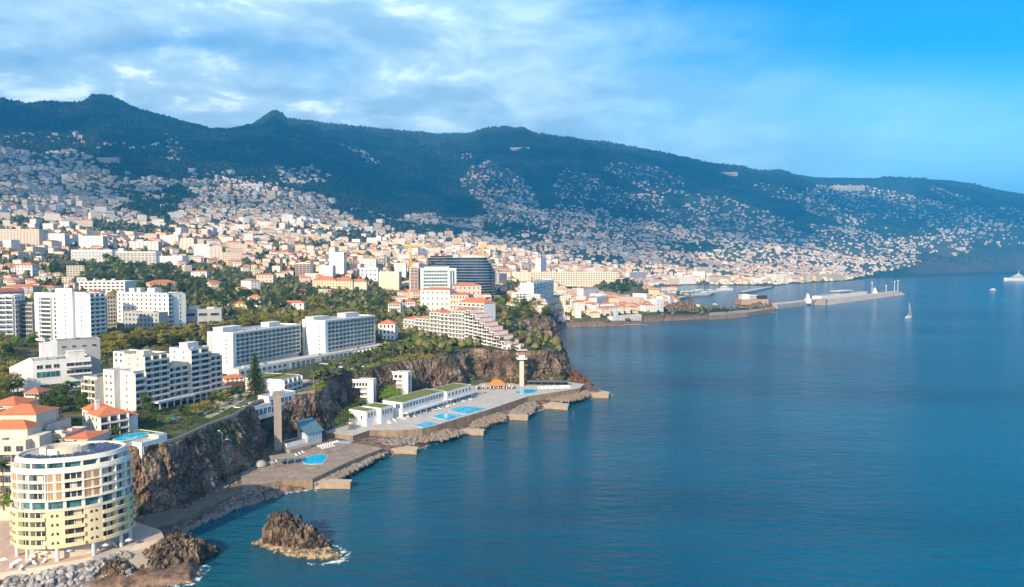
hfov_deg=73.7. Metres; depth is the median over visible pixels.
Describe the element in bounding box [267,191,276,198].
building
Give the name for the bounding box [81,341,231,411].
apartment building
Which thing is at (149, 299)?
apartment building
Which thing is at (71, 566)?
boulder
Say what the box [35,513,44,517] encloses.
window
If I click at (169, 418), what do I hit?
broadleaf tree
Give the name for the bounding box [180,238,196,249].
apartment building
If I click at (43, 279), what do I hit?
house
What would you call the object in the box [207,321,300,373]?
slab hotel
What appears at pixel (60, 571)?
boulder
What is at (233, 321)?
broadleaf tree
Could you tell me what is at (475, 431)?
pier
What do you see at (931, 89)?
sky
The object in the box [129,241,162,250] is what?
apartment building
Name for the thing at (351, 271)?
house
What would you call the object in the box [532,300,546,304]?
house
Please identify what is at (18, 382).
broadleaf tree
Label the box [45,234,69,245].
apartment building
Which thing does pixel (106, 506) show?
window
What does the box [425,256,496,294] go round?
glass hotel
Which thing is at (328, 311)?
broadleaf tree
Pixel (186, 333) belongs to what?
broadleaf tree
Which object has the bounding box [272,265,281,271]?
house
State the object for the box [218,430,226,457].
lamp post
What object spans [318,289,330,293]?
house
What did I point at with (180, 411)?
broadleaf tree
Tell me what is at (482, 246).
tower crane
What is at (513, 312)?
broadleaf tree
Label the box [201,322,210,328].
broadleaf tree
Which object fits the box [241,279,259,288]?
house
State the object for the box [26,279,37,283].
house
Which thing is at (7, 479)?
window
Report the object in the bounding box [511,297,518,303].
broadleaf tree
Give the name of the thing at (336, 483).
pier
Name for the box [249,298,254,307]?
broadleaf tree
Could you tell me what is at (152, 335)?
broadleaf tree
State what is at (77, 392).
broadleaf tree
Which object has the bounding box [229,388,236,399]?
broadleaf tree
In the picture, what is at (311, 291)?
broadleaf tree
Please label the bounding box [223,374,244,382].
house
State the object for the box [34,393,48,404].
broadleaf tree
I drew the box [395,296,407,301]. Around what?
house
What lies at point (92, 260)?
broadleaf tree
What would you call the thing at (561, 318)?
house
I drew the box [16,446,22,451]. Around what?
window
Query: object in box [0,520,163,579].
promenade
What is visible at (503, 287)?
house
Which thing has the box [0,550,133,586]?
boulder bank
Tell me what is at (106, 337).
broadleaf tree
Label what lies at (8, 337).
broadleaf tree
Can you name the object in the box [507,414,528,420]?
pier
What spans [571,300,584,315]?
house
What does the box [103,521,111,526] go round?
window
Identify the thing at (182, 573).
ground
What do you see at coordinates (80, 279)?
house
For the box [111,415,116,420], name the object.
window
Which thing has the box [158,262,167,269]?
broadleaf tree
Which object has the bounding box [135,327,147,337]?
broadleaf tree
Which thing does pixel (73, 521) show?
window
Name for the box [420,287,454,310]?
hotel
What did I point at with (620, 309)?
house
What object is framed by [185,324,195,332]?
broadleaf tree
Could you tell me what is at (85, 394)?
broadleaf tree
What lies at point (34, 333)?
broadleaf tree
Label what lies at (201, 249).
apartment building
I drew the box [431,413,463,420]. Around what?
swimming pool
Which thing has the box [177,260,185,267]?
house
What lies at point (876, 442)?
water
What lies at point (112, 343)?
broadleaf tree
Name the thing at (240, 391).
broadleaf tree
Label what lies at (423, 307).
broadleaf tree
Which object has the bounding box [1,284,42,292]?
house
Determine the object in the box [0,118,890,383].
woodland
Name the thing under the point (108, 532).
window
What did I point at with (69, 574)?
boulder
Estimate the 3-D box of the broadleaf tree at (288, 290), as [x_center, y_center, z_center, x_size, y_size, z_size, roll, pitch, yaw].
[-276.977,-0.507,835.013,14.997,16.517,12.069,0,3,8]
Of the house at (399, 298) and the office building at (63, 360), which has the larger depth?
the house at (399, 298)
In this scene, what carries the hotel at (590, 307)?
on the ground
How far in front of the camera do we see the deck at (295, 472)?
318.24 m
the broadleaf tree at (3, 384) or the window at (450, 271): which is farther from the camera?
the window at (450, 271)
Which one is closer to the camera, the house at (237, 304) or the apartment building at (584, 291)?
the house at (237, 304)
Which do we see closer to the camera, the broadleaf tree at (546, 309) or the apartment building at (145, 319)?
the apartment building at (145, 319)
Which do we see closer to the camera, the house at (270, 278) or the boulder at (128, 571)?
the boulder at (128, 571)
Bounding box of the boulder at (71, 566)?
[66,565,75,568]
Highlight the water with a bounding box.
[160,274,1023,586]
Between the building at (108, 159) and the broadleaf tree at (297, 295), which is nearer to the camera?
the broadleaf tree at (297, 295)
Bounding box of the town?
[0,131,1023,312]
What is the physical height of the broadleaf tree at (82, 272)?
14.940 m
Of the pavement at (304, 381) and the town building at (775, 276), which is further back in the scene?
the town building at (775, 276)
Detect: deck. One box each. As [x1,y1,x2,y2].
[241,441,382,489]
[325,382,583,440]
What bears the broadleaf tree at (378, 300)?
on the ground
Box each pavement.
[121,547,152,567]
[251,379,309,393]
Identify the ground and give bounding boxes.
[0,95,1023,586]
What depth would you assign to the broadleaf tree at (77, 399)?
323.38 m
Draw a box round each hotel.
[0,404,56,520]
[9,441,135,561]
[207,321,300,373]
[302,312,374,354]
[403,297,523,348]
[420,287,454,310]
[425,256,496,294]
[450,292,472,310]
[452,283,480,297]
[511,272,530,280]
[512,292,532,301]
[520,279,553,306]
[533,272,617,285]
[554,305,597,311]
[596,306,617,315]
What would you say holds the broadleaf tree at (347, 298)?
on the ground
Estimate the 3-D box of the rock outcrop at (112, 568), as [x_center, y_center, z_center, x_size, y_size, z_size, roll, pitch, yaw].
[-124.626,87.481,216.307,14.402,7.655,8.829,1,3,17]
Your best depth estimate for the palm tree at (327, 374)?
415.05 m
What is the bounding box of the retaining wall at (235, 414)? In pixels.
[159,390,314,444]
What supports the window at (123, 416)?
in the villa
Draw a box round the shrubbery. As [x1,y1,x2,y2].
[0,258,540,508]
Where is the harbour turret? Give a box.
[804,293,810,302]
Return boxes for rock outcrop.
[101,557,134,576]
[139,533,220,569]
[567,370,593,385]
[663,299,698,311]
[736,298,772,308]
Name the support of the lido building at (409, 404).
on the deck at (495, 400)
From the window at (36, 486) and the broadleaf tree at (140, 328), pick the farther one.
the broadleaf tree at (140, 328)
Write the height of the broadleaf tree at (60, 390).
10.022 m
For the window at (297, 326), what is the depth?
462.76 m
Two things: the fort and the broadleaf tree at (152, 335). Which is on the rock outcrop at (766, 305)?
the fort
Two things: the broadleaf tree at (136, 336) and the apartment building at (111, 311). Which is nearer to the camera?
the broadleaf tree at (136, 336)
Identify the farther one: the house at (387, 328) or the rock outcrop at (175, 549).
the house at (387, 328)
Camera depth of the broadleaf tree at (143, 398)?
322.80 m
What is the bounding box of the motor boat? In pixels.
[716,286,732,289]
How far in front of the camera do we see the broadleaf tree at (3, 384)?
340.48 m
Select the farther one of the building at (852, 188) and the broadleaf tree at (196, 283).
the building at (852, 188)
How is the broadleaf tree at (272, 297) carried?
on the ground
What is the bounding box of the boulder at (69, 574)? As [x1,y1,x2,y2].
[66,571,72,578]
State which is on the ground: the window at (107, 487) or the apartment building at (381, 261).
the apartment building at (381, 261)
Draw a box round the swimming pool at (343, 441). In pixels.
[335,440,352,442]
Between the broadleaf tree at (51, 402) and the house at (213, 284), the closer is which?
the broadleaf tree at (51, 402)
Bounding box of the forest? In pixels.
[0,93,1023,263]
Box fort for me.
[734,294,769,304]
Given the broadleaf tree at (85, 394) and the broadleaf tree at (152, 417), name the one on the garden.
the broadleaf tree at (152, 417)
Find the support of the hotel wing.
on the ground
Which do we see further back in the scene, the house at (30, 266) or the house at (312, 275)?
the house at (312, 275)
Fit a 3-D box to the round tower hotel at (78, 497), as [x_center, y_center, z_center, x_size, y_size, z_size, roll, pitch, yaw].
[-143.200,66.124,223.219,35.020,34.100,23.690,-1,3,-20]
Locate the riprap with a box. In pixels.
[170,389,590,532]
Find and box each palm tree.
[0,458,11,510]
[71,417,78,425]
[310,371,316,385]
[324,371,331,379]
[470,377,475,390]
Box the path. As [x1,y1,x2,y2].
[144,481,242,529]
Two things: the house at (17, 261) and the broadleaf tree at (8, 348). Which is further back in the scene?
the house at (17, 261)
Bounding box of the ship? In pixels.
[1004,272,1023,280]
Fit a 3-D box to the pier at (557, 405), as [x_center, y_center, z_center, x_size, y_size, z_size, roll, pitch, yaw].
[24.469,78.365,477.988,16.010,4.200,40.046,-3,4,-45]
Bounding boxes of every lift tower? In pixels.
[273,391,281,450]
[515,349,527,385]
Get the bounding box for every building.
[0,229,47,245]
[0,293,24,338]
[9,337,100,391]
[19,300,34,336]
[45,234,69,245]
[71,250,116,262]
[79,236,107,248]
[79,279,136,293]
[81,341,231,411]
[97,157,119,162]
[107,294,116,328]
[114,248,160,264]
[117,287,184,329]
[124,310,167,330]
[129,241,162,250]
[158,256,188,264]
[160,235,181,244]
[171,292,185,327]
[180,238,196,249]
[194,244,212,257]
[209,246,225,259]
[240,184,264,188]
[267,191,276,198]
[295,263,312,275]
[319,265,335,276]
[349,383,474,425]
[352,378,375,404]
[361,259,377,267]
[375,257,385,267]
[379,271,401,289]
[391,370,411,395]
[394,263,406,277]
[496,273,506,284]
[510,147,529,150]
[577,287,596,296]
[589,296,609,302]
[625,272,645,278]
[640,304,655,311]
[651,299,663,311]
[667,277,694,283]
[692,271,705,278]
[694,267,708,271]
[706,276,730,281]
[721,172,737,175]
[764,274,788,278]
[784,276,808,278]
[805,274,843,280]
[832,186,864,190]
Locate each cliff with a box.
[127,348,518,515]
[500,293,570,382]
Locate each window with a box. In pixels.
[4,446,10,451]
[5,477,10,482]
[5,487,10,492]
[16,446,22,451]
[34,475,43,480]
[34,484,43,489]
[35,493,43,498]
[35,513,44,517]
[35,522,45,526]
[35,531,45,535]
[36,370,59,377]
[36,540,45,544]
[65,472,80,478]
[66,481,81,487]
[66,490,81,496]
[67,509,81,515]
[67,518,81,524]
[67,527,82,533]
[67,536,82,542]
[80,236,106,247]
[84,351,220,403]
[101,417,107,422]
[101,424,107,429]
[102,466,110,473]
[102,475,110,482]
[103,484,111,491]
[103,503,111,509]
[103,512,111,518]
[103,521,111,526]
[103,529,112,536]
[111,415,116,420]
[120,414,126,419]
[120,421,126,426]
[120,428,126,433]
[136,373,143,377]
[136,386,143,390]
[225,326,297,362]
[441,303,503,346]
[450,271,451,287]
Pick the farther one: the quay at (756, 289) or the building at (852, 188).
the building at (852, 188)
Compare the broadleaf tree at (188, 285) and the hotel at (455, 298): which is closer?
the hotel at (455, 298)
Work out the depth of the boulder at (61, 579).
208.54 m
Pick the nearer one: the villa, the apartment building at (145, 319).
the villa
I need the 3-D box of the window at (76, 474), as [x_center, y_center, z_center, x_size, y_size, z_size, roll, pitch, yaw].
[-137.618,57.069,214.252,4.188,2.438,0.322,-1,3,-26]
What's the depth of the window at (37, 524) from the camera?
212.69 m
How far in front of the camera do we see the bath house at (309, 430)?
357.55 m
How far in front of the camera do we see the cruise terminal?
1805.62 m
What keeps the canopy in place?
on the deck at (295, 472)
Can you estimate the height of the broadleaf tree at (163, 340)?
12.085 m
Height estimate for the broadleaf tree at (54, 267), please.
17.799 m
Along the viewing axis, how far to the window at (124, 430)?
287.95 m
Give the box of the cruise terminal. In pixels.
[812,290,866,298]
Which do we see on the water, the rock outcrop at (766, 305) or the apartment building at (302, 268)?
the rock outcrop at (766, 305)
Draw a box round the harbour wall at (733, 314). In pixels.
[709,306,775,319]
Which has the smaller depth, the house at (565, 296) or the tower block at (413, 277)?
the tower block at (413, 277)
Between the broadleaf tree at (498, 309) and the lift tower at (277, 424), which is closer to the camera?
the lift tower at (277, 424)
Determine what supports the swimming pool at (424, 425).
on the deck at (495, 400)
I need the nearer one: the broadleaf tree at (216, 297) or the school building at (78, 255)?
the broadleaf tree at (216, 297)
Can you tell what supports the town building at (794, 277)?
on the ground
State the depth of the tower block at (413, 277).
895.64 m
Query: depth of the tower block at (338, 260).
1167.71 m
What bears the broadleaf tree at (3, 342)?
on the ground
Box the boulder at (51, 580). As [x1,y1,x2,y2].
[45,578,54,584]
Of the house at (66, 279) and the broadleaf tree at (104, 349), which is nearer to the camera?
the broadleaf tree at (104, 349)
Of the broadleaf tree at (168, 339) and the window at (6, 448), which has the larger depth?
the broadleaf tree at (168, 339)
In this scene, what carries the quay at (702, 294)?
in the water
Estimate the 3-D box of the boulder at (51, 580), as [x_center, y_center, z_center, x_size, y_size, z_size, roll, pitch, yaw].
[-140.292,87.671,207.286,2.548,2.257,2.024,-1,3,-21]
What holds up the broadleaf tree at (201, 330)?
on the ground
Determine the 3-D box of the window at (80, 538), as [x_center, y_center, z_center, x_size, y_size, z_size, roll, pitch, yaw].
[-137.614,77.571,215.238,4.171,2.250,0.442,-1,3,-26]
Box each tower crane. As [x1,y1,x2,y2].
[404,243,426,265]
[477,245,498,256]
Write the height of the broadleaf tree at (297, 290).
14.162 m
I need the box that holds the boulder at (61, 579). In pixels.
[58,575,67,582]
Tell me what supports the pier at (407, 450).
in the water
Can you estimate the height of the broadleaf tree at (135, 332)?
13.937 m
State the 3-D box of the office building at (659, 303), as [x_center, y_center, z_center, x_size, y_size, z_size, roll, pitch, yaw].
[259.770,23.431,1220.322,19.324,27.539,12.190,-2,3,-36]
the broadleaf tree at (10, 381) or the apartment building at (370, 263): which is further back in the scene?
the apartment building at (370, 263)
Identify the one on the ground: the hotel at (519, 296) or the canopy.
the hotel at (519, 296)
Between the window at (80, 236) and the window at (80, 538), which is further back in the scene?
the window at (80, 236)
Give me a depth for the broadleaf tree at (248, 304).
682.40 m
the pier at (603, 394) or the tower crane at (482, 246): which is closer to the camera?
the pier at (603, 394)
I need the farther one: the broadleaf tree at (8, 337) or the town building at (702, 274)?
the town building at (702, 274)
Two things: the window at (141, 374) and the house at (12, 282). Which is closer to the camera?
the window at (141, 374)
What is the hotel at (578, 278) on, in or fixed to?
on the ground
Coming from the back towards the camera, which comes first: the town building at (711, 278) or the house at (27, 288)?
the town building at (711, 278)
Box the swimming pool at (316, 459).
[300,454,327,464]
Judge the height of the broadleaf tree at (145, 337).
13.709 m
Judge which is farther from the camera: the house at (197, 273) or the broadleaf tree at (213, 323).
the house at (197, 273)
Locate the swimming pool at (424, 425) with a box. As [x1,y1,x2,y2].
[413,422,438,427]
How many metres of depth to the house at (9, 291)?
652.03 m
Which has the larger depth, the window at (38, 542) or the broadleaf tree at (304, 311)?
the broadleaf tree at (304, 311)
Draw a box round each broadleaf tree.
[0,333,5,340]
[0,341,8,355]
[0,343,15,357]
[0,365,10,377]
[0,380,14,397]
[0,381,12,399]
[2,334,13,342]
[3,372,22,393]
[6,360,20,371]
[11,335,21,347]
[11,377,25,395]
[24,336,34,346]
[26,331,39,339]
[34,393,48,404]
[45,396,63,406]
[47,384,58,393]
[47,392,59,399]
[48,265,58,271]
[51,385,69,397]
[53,396,68,413]
[61,380,76,397]
[72,388,81,396]
[73,395,86,411]
[75,399,90,408]
[77,392,87,399]
[78,271,87,276]
[87,258,95,267]
[97,272,108,279]
[98,332,110,341]
[99,265,109,271]
[100,341,114,357]
[102,253,109,259]
[103,334,115,341]
[107,340,121,353]
[108,331,120,340]
[109,273,114,279]
[109,425,121,435]
[113,263,119,270]
[116,333,130,345]
[120,341,130,349]
[124,336,134,345]
[126,268,135,274]
[130,330,142,346]
[132,334,143,344]
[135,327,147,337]
[137,270,147,276]
[139,392,151,413]
[140,261,146,267]
[142,330,156,345]
[144,274,152,281]
[144,402,154,413]
[146,413,158,426]
[148,330,159,344]
[155,324,166,329]
[156,414,162,423]
[157,321,169,328]
[157,333,168,346]
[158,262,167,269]
[161,332,171,345]
[163,285,171,291]
[164,265,169,275]
[164,416,172,424]
[168,330,181,343]
[176,283,186,291]
[177,404,184,413]
[179,330,190,338]
[184,406,191,415]
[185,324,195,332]
[186,282,192,290]
[188,322,196,336]
[190,402,201,415]
[192,281,198,287]
[197,328,206,335]
[200,400,210,412]
[201,279,208,286]
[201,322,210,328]
[203,288,209,298]
[207,320,215,327]
[207,393,218,406]
[211,294,220,300]
[211,390,219,401]
[217,392,224,404]
[219,294,227,304]
[222,389,232,397]
[223,270,231,276]
[223,281,229,288]
[225,289,232,296]
[226,319,239,324]
[229,283,235,289]
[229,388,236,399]
[236,388,243,395]
[238,319,248,326]
[241,288,250,295]
[241,313,251,322]
[243,300,251,308]
[243,317,251,326]
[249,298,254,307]
[250,314,258,323]
[252,288,260,294]
[254,298,264,306]
[257,312,263,320]
[267,295,274,302]
[273,297,282,304]
[274,302,282,308]
[279,287,290,293]
[279,317,287,322]
[293,317,302,323]
[294,287,302,292]
[294,293,300,299]
[300,309,309,317]
[305,287,315,294]
[308,295,326,310]
[323,294,330,304]
[324,310,332,316]
[343,295,351,301]
[370,299,377,305]
[374,298,382,306]
[419,305,426,311]
[495,306,501,312]
[501,294,509,300]
[510,308,521,318]
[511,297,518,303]
[520,298,527,305]
[524,308,531,314]
[529,306,537,315]
[541,305,550,313]
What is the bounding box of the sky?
[0,0,1023,193]
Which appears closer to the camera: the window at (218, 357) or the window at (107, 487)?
the window at (107, 487)
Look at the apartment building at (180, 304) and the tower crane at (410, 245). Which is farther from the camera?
the tower crane at (410, 245)
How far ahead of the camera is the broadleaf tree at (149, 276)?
864.01 m
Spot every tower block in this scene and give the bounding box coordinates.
[34,288,106,342]
[106,294,107,332]
[329,252,346,273]
[409,266,417,290]
[418,267,455,288]
[536,258,545,271]
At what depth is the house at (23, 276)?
863.06 m
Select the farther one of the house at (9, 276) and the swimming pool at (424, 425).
the house at (9, 276)
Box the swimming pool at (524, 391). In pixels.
[514,389,538,394]
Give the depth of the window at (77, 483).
214.30 m
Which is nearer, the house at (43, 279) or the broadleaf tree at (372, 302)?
the broadleaf tree at (372, 302)
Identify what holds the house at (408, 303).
on the ground
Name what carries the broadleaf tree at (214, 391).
on the garden
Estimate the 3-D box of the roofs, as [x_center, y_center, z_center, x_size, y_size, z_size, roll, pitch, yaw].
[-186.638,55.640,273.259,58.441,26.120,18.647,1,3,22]
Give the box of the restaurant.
[233,390,295,433]
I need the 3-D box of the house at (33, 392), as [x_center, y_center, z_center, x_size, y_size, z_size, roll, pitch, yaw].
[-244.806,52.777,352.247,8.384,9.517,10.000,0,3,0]
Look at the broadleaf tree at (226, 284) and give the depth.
858.49 m
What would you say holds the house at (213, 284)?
on the ground
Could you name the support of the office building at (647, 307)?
on the ground
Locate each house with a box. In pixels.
[0,270,10,274]
[0,288,24,294]
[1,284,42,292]
[3,254,12,258]
[3,274,18,278]
[3,277,23,283]
[5,264,17,269]
[6,279,19,283]
[7,281,21,284]
[11,251,27,258]
[12,259,23,263]
[16,262,38,275]
[16,274,29,280]
[24,292,33,297]
[24,386,49,398]
[26,247,44,254]
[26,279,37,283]
[27,251,36,257]
[34,277,47,282]
[41,285,60,291]
[52,272,60,277]
[62,277,74,281]
[64,281,76,288]
[66,265,83,276]
[77,277,85,282]
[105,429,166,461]
[146,280,177,290]
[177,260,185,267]
[182,265,191,270]
[191,270,209,277]
[207,280,220,285]
[209,282,218,288]
[213,264,220,269]
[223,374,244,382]
[223,381,244,387]
[227,302,246,308]
[241,266,248,270]
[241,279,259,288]
[248,295,262,307]
[252,271,262,274]
[256,274,275,282]
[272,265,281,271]
[275,272,284,276]
[282,300,306,310]
[282,417,323,452]
[300,276,310,281]
[305,273,325,279]
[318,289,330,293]
[347,269,356,274]
[378,319,397,339]
[388,301,401,313]
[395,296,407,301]
[401,291,408,298]
[401,299,415,312]
[409,289,419,298]
[481,294,490,299]
[500,284,507,291]
[502,341,521,348]
[512,287,518,291]
[525,294,539,300]
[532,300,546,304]
[533,305,544,313]
[551,297,565,304]
[556,315,564,321]
[558,295,567,304]
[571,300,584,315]
[574,311,580,317]
[590,311,599,317]
[603,308,610,315]
[615,305,622,313]
[623,306,629,312]
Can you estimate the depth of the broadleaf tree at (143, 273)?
945.30 m
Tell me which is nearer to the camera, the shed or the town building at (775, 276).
the shed
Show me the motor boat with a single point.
(724, 288)
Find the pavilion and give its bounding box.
[481,380,514,388]
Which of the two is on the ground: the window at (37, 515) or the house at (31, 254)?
the house at (31, 254)
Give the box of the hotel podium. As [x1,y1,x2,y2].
[227,344,378,376]
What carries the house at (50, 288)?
on the ground
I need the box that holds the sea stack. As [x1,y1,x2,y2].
[262,509,331,550]
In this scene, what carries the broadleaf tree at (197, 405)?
on the garden
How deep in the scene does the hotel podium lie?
464.68 m
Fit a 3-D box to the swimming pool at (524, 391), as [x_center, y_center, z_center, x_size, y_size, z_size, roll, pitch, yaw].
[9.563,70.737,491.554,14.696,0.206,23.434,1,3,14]
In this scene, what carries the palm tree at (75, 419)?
on the ground
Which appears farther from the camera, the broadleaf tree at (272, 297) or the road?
the broadleaf tree at (272, 297)
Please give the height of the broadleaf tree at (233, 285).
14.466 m
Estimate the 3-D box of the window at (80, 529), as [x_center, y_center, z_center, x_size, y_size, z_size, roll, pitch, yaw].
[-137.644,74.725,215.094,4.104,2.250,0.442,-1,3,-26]
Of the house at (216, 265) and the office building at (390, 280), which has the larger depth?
the house at (216, 265)
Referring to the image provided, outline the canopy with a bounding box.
[269,453,295,467]
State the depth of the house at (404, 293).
918.81 m
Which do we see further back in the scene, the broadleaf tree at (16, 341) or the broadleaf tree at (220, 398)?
the broadleaf tree at (16, 341)
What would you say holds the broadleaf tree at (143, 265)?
on the ground
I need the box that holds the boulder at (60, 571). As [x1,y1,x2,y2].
[57,569,65,574]
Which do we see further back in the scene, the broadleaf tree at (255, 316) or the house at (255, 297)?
the house at (255, 297)
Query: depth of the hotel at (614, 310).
1129.52 m
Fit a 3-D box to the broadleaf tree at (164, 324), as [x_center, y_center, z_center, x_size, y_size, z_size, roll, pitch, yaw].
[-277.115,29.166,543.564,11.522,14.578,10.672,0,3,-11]
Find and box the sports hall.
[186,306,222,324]
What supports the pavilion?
on the deck at (495, 400)
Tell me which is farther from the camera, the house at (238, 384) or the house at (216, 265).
the house at (216, 265)
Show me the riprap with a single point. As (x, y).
(441, 435)
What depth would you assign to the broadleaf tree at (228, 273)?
1032.76 m
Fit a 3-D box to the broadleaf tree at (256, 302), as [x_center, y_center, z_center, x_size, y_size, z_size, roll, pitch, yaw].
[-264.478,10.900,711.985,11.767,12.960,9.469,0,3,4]
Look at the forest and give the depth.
5189.03 m
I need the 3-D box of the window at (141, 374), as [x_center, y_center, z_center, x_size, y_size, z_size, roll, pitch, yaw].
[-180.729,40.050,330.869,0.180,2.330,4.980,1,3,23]
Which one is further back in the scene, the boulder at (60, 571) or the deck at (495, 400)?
the deck at (495, 400)
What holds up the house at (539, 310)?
on the ground
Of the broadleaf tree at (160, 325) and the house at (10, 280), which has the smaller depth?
the broadleaf tree at (160, 325)
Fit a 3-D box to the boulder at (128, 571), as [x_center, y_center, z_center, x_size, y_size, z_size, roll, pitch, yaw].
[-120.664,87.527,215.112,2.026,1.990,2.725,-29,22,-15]
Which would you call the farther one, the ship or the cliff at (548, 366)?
the ship
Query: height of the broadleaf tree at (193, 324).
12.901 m
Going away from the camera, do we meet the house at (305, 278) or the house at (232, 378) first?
the house at (232, 378)
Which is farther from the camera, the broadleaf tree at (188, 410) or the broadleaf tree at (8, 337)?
the broadleaf tree at (8, 337)
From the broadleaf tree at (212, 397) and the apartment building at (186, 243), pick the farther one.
the apartment building at (186, 243)
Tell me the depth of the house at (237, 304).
706.48 m
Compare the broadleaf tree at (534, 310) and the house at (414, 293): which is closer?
the broadleaf tree at (534, 310)
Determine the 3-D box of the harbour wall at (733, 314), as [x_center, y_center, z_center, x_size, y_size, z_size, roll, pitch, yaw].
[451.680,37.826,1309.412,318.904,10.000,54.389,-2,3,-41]
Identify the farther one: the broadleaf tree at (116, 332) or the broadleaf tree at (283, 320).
the broadleaf tree at (283, 320)
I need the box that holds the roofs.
[0,396,108,443]
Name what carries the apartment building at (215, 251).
on the ground
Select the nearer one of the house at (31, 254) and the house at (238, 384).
the house at (238, 384)
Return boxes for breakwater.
[771,299,815,308]
[815,291,904,304]
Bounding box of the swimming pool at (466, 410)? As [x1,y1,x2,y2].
[446,406,488,414]
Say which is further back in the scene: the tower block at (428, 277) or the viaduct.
the viaduct
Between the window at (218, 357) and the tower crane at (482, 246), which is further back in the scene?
the tower crane at (482, 246)
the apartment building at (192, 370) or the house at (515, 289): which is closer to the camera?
the apartment building at (192, 370)
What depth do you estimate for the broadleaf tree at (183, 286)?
829.44 m
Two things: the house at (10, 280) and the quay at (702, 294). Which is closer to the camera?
the house at (10, 280)
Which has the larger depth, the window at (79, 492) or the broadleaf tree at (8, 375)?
the broadleaf tree at (8, 375)
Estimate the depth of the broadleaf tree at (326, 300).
742.12 m
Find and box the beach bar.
[527,380,568,385]
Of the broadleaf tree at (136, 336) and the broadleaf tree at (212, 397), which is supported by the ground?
the broadleaf tree at (136, 336)
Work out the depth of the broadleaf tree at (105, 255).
1137.02 m
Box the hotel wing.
[245,373,302,392]
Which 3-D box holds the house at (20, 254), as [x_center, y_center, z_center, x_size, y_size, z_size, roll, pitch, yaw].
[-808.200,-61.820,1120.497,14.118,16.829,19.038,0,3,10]
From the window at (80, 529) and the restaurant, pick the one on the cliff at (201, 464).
the restaurant
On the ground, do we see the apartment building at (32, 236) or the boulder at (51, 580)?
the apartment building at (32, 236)
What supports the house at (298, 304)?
on the ground
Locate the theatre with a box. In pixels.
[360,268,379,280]
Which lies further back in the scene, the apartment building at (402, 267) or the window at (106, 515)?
the apartment building at (402, 267)
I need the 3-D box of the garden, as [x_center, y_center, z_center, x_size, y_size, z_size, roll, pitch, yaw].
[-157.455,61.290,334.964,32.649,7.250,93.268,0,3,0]
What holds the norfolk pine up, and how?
on the ground
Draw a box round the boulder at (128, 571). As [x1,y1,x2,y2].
[124,568,131,573]
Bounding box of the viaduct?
[437,218,497,224]
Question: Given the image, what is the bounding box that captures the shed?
[608,314,641,320]
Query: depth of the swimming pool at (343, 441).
363.69 m
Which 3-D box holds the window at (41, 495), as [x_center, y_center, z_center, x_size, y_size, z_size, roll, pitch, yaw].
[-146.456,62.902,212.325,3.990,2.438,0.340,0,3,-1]
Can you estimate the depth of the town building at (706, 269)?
3478.47 m
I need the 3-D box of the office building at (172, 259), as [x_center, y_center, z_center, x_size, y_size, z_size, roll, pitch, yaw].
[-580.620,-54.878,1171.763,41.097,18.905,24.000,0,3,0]
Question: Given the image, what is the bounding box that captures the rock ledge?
[251,538,345,560]
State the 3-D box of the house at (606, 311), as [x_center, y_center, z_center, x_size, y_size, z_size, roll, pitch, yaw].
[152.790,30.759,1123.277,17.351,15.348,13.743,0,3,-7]
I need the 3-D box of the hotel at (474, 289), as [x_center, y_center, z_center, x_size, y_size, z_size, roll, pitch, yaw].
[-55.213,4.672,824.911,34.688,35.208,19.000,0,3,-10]
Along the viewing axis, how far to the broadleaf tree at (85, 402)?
321.57 m
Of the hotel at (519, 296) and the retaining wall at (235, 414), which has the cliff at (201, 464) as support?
the retaining wall at (235, 414)
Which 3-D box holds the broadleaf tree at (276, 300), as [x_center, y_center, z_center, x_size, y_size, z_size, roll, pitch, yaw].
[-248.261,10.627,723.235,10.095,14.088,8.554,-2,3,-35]
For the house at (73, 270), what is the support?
on the ground
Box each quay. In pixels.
[678,292,714,298]
[739,286,772,293]
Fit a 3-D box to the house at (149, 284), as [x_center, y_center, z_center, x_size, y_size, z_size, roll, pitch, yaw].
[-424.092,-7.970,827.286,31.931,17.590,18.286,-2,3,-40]
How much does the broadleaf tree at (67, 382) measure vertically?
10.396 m
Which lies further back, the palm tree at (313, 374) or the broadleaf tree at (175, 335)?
the broadleaf tree at (175, 335)
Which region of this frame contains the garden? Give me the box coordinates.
[202,393,249,417]
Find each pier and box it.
[314,478,351,488]
[391,446,418,453]
[459,427,484,434]
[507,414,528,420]
[542,402,568,409]
[590,390,609,397]
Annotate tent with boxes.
[255,460,267,466]
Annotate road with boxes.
[294,380,319,391]
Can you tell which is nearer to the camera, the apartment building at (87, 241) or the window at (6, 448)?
the window at (6, 448)
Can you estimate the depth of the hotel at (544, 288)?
1030.30 m
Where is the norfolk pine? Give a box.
[243,353,264,393]
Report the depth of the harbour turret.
1589.68 m
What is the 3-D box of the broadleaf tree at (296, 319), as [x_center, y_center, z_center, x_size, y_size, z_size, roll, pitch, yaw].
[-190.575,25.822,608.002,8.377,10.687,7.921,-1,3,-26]
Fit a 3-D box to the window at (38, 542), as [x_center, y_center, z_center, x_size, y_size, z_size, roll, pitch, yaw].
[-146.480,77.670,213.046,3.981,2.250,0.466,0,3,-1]
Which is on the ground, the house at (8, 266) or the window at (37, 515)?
the house at (8, 266)
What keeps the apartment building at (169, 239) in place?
on the ground
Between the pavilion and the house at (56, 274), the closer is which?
the pavilion
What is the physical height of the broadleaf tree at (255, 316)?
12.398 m
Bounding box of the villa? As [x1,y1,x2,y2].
[81,399,137,436]
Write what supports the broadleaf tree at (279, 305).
on the ground
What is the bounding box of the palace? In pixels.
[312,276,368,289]

